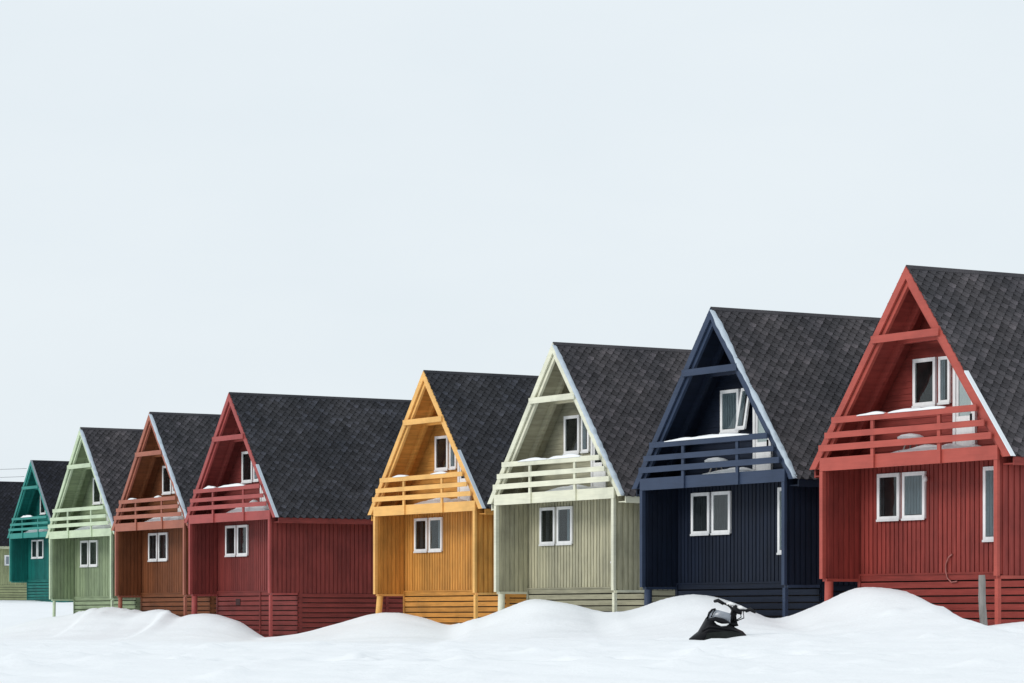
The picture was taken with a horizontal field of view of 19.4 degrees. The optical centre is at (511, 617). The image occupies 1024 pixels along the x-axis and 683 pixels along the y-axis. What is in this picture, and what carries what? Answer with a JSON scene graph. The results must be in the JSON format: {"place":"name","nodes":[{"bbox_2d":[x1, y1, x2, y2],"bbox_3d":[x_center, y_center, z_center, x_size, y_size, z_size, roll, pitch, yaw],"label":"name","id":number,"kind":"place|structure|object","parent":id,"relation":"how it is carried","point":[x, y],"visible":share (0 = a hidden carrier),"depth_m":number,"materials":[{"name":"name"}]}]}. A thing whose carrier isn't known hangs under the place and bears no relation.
{"place":"outdoors","nodes":[
{"label":"outdoors","id":0,"kind":"place"},
{"bbox_2d":[184,392,411,636],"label":"house","id":1,"kind":"structure","parent":0,"point":[297,558],"depth_m":105.28,"materials":[{"name":"red paint"}]},
{"bbox_2d":[224,525,236,556],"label":"window","id":2,"kind":"structure","parent":1,"relation":"in","point":[230,531],"depth_m":107.57,"materials":[{"name":"white paint"}]},
{"bbox_2d":[218,483,243,487],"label":"snow clump","id":3,"kind":"object","parent":1,"relation":"on","point":[236,484],"visible":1,"depth_m":104.86,"materials":[{"name":"white snow"}]},
{"bbox_2d":[236,525,248,556],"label":"window","id":4,"kind":"structure","parent":1,"relation":"in","point":[242,530],"depth_m":106.76,"materials":[{"name":"white paint"}]},
{"bbox_2d":[241,451,252,483],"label":"window","id":5,"kind":"structure","parent":1,"relation":"in","point":[247,467],"depth_m":106.45,"materials":[{"name":"white paint"}]},
{"bbox_2d":[227,500,269,512],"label":"snow clump","id":6,"kind":"object","parent":1,"relation":"on","point":[257,508],"visible":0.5,"depth_m":104.32,"materials":[{"name":"white snow"}]},
{"bbox_2d":[260,486,265,501],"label":"balcony door","id":7,"kind":"structure","parent":1,"relation":"in","point":[263,498],"depth_m":105.47,"materials":[{"name":"white paint"}]},
{"bbox_2d":[368,370,538,624],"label":"house","id":8,"kind":"structure","parent":0,"point":[434,562],"depth_m":95.76,"materials":[{"name":"yellow paint"}]},
{"bbox_2d":[413,518,427,552],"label":"window","id":9,"kind":"structure","parent":8,"relation":"in","point":[420,524],"depth_m":97.28,"materials":[{"name":"white paint"}]},
{"bbox_2d":[428,517,442,551],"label":"window","id":10,"kind":"structure","parent":8,"relation":"in","point":[436,523],"depth_m":96.52,"materials":[{"name":"white paint"}]},
{"bbox_2d":[432,471,447,473],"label":"snow clump","id":11,"kind":"object","parent":8,"relation":"on","point":[441,472],"visible":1,"depth_m":94.01,"materials":[{"name":"white snow"}]},
{"bbox_2d":[416,498,466,503],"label":"snow clump","id":12,"kind":"object","parent":8,"relation":"on","point":[435,500],"visible":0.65,"depth_m":94.75,"materials":[{"name":"white snow"}]},
{"bbox_2d":[434,435,448,471],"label":"window","id":13,"kind":"structure","parent":8,"relation":"in","point":[441,442],"depth_m":96.17,"materials":[{"name":"white paint"}]},
{"bbox_2d":[457,461,471,500],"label":"balcony door","id":14,"kind":"structure","parent":8,"relation":"in","point":[460,478],"depth_m":95.05,"materials":[{"name":"white paint"}]},
{"bbox_2d":[0,587,1023,682],"bbox_3d":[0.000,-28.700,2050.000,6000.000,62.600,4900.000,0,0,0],"label":"snow ground","id":15,"kind":"structure","parent":0,"point":[871,635],"depth_m":56.07,"materials":[{"name":"white snow"}]},
{"bbox_2d":[0,481,26,599],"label":"house","id":16,"kind":"structure","parent":15,"relation":"on","point":[10,492],"depth_m":201.73,"materials":[{"name":"green paint"}]},
{"bbox_2d":[4,555,8,565],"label":"side window","id":17,"kind":"structure","parent":16,"relation":"in","point":[6,557],"depth_m":201.07,"materials":[{"name":"white paint"}]},
{"bbox_2d":[7,460,72,601],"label":"house","id":18,"kind":"structure","parent":15,"relation":"on","point":[29,551],"depth_m":177.12,"materials":[{"name":"teal paint"}]},
{"bbox_2d":[31,540,36,558],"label":"window","id":19,"kind":"structure","parent":18,"relation":"in","point":[33,542],"depth_m":178.01,"materials":[{"name":"white paint"}]},
{"bbox_2d":[24,529,47,532],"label":"snow clump","id":20,"kind":"object","parent":18,"relation":"on","point":[40,530],"visible":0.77,"depth_m":175.43,"materials":[{"name":"white snow"}]},
{"bbox_2d":[37,539,43,558],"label":"window","id":21,"kind":"structure","parent":18,"relation":"in","point":[40,543],"depth_m":177.23,"materials":[{"name":"white paint"}]},
{"bbox_2d":[40,497,45,514],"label":"window","id":22,"kind":"structure","parent":18,"relation":"in","point":[42,511],"depth_m":177.08,"materials":[{"name":"white paint"}]},
{"bbox_2d":[46,427,143,616],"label":"house","id":23,"kind":"structure","parent":15,"relation":"on","point":[82,564],"depth_m":124.63,"materials":[{"name":"green paint"}]},
{"bbox_2d":[80,540,88,566],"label":"window","id":24,"kind":"structure","parent":23,"relation":"in","point":[84,545],"depth_m":125.89,"materials":[{"name":"white paint"}]},
{"bbox_2d":[75,525,110,529],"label":"snow clump","id":25,"kind":"object","parent":23,"relation":"on","point":[95,527],"visible":0.6,"depth_m":123.00,"materials":[{"name":"white snow"}]},
{"bbox_2d":[89,540,97,566],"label":"window","id":26,"kind":"structure","parent":23,"relation":"in","point":[93,544],"depth_m":125.09,"materials":[{"name":"white paint"}]},
{"bbox_2d":[92,478,101,504],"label":"window","id":27,"kind":"structure","parent":23,"relation":"in","point":[97,499],"depth_m":124.85,"materials":[{"name":"white paint"}]},
{"bbox_2d":[111,412,220,616],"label":"house","id":28,"kind":"structure","parent":15,"relation":"on","point":[151,558],"depth_m":116.66,"materials":[{"name":"orange paint"}]},
{"bbox_2d":[147,533,157,561],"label":"window","id":29,"kind":"structure","parent":28,"relation":"in","point":[152,537],"depth_m":117.95,"materials":[{"name":"white paint"}]},
{"bbox_2d":[157,532,167,561],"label":"window","id":30,"kind":"structure","parent":28,"relation":"in","point":[162,537],"depth_m":117.14,"materials":[{"name":"white paint"}]},
{"bbox_2d":[145,516,183,521],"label":"snow clump","id":31,"kind":"object","parent":28,"relation":"on","point":[167,518],"visible":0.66,"depth_m":114.91,"materials":[{"name":"white snow"}]},
{"bbox_2d":[162,466,171,494],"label":"window","id":32,"kind":"structure","parent":28,"relation":"in","point":[166,482],"depth_m":116.88,"materials":[{"name":"white paint"}]},
{"bbox_2d":[487,342,691,611],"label":"house","id":33,"kind":"structure","parent":15,"relation":"on","point":[600,409],"depth_m":85.86,"materials":[{"name":"paint"}]},
{"bbox_2d":[518,457,547,461],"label":"snow clump","id":34,"kind":"object","parent":33,"relation":"on","point":[533,459],"visible":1,"depth_m":85.96,"materials":[{"name":"white snow"}]},
{"bbox_2d":[539,507,555,545],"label":"window","id":35,"kind":"structure","parent":33,"relation":"in","point":[547,515],"depth_m":87.52,"materials":[{"name":"white paint"}]},
{"bbox_2d":[548,454,580,458],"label":"snow clump","id":36,"kind":"object","parent":33,"relation":"on","point":[566,456],"visible":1,"depth_m":84.49,"materials":[{"name":"white snow"}]},
{"bbox_2d":[556,506,572,544],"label":"window","id":37,"kind":"structure","parent":33,"relation":"in","point":[564,514],"depth_m":86.78,"materials":[{"name":"white paint"}]},
{"bbox_2d":[563,415,579,454],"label":"window","id":38,"kind":"structure","parent":33,"relation":"in","point":[571,423],"depth_m":86.38,"materials":[{"name":"white paint"}]},
{"bbox_2d":[548,484,600,490],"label":"snow clump","id":39,"kind":"object","parent":33,"relation":"on","point":[570,487],"visible":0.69,"depth_m":84.89,"materials":[{"name":"white snow"}]},
{"bbox_2d":[591,440,607,487],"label":"balcony door","id":40,"kind":"structure","parent":33,"relation":"in","point":[594,463],"depth_m":85.24,"materials":[{"name":"white paint"}]},
{"bbox_2d":[689,599,755,639],"bbox_3d":[4.195,0.067,59.974,1.324,0.888,0.851,0,0,0],"label":"snowmobile","id":41,"kind":"object","parent":15,"relation":"on","point":[718,624],"visible":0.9,"depth_m":59.70,"materials":[{"name":"black plastic"}]},
{"bbox_2d":[632,307,880,617],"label":"house","id":42,"kind":"structure","parent":15,"relation":"on","point":[774,385],"depth_m":76.53,"materials":[{"name":"blue paint"}]},
{"bbox_2d":[690,492,710,535],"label":"window","id":43,"kind":"structure","parent":42,"relation":"in","point":[700,502],"depth_m":78.24,"materials":[{"name":"white paint"}]},
{"bbox_2d":[664,433,748,441],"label":"snow clump","id":44,"kind":"object","parent":42,"relation":"on","point":[710,436],"visible":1,"depth_m":75.92,"materials":[{"name":"white snow"}]},
{"bbox_2d":[710,491,730,534],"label":"window","id":45,"kind":"structure","parent":42,"relation":"in","point":[720,501],"depth_m":77.46,"materials":[{"name":"white paint"}]},
{"bbox_2d":[719,389,739,433],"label":"window","id":46,"kind":"structure","parent":42,"relation":"in","point":[729,399],"depth_m":77.12,"materials":[{"name":"white paint"}]},
{"bbox_2d":[701,467,758,474],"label":"snow clump","id":47,"kind":"object","parent":42,"relation":"on","point":[741,469],"visible":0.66,"depth_m":75.68,"materials":[{"name":"white snow"}]},
{"bbox_2d":[753,409,772,469],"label":"balcony door","id":48,"kind":"structure","parent":42,"relation":"in","point":[757,427],"depth_m":76.00,"materials":[{"name":"white paint"}]},
{"bbox_2d":[776,487,780,554],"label":"window","id":49,"kind":"structure","parent":42,"relation":"in","point":[779,488],"depth_m":75.30,"materials":[{"name":"white paint"}]},
{"bbox_2d":[809,265,1023,625],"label":"house","id":50,"kind":"structure","parent":15,"relation":"on","point":[939,526],"depth_m":68.53,"materials":[{"name":"red wood"}]},
{"bbox_2d":[856,411,884,415],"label":"snow clump","id":51,"kind":"object","parent":50,"relation":"on","point":[874,412],"visible":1,"depth_m":68.86,"materials":[{"name":"white snow"}]},
{"bbox_2d":[876,473,900,521],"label":"window","id":52,"kind":"structure","parent":50,"relation":"in","point":[888,485],"depth_m":70.24,"materials":[{"name":"white paint"}]},
{"bbox_2d":[901,471,925,520],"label":"window","id":53,"kind":"structure","parent":50,"relation":"in","point":[913,485],"depth_m":69.42,"materials":[{"name":"white paint"}]},
{"bbox_2d":[888,406,945,412],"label":"snow clump","id":54,"kind":"object","parent":50,"relation":"on","point":[917,409],"visible":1,"depth_m":67.50,"materials":[{"name":"white snow"}]},
{"bbox_2d":[912,357,936,407],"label":"window","id":55,"kind":"structure","parent":50,"relation":"in","point":[924,369],"depth_m":69.08,"materials":[{"name":"white paint"}]},
{"bbox_2d":[892,443,979,452],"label":"snow clump","id":56,"kind":"object","parent":50,"relation":"on","point":[932,447],"visible":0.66,"depth_m":67.57,"materials":[{"name":"white snow"}]},
{"bbox_2d":[953,369,976,444],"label":"balcony door","id":57,"kind":"structure","parent":50,"relation":"in","point":[960,396],"depth_m":67.96,"materials":[{"name":"white paint"}]},
{"bbox_2d":[982,466,993,541],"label":"window","id":58,"kind":"structure","parent":50,"relation":"in","point":[988,472],"depth_m":67.20,"materials":[{"name":"white paint"}]},
{"bbox_2d":[978,575,987,625],"bbox_3d":[10.049,-0.205,64.000,0.202,1.398,0.167,0,0,0],"label":"wooden post","id":59,"kind":"object","parent":15,"relation":"on","point":[982,599],"visible":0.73,"depth_m":63.94,"materials":[{"name":"grey wood"}]},
{"bbox_2d":[0,0,1023,481],"label":"sky","id":60,"kind":"structure","parent":0,"point":[202,201],"materials":[{"name":"white"}]},
{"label":"garden table","id":61,"kind":"object","parent":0,"visible":0},
{"bbox_2d":[897,433,922,438],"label":"snow clump","id":62,"kind":"object","parent":61,"relation":"on","point":[909,435],"visible":0.81,"depth_m":68.44,"materials":[{"name":"white snow"}]},
{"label":"garden table","id":63,"kind":"object","parent":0,"visible":0},
{"bbox_2d":[704,457,728,461],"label":"snow clump","id":64,"kind":"object","parent":63,"relation":"on","point":[715,459],"visible":0.82,"depth_m":76.46,"materials":[{"name":"white snow"}]}
]}

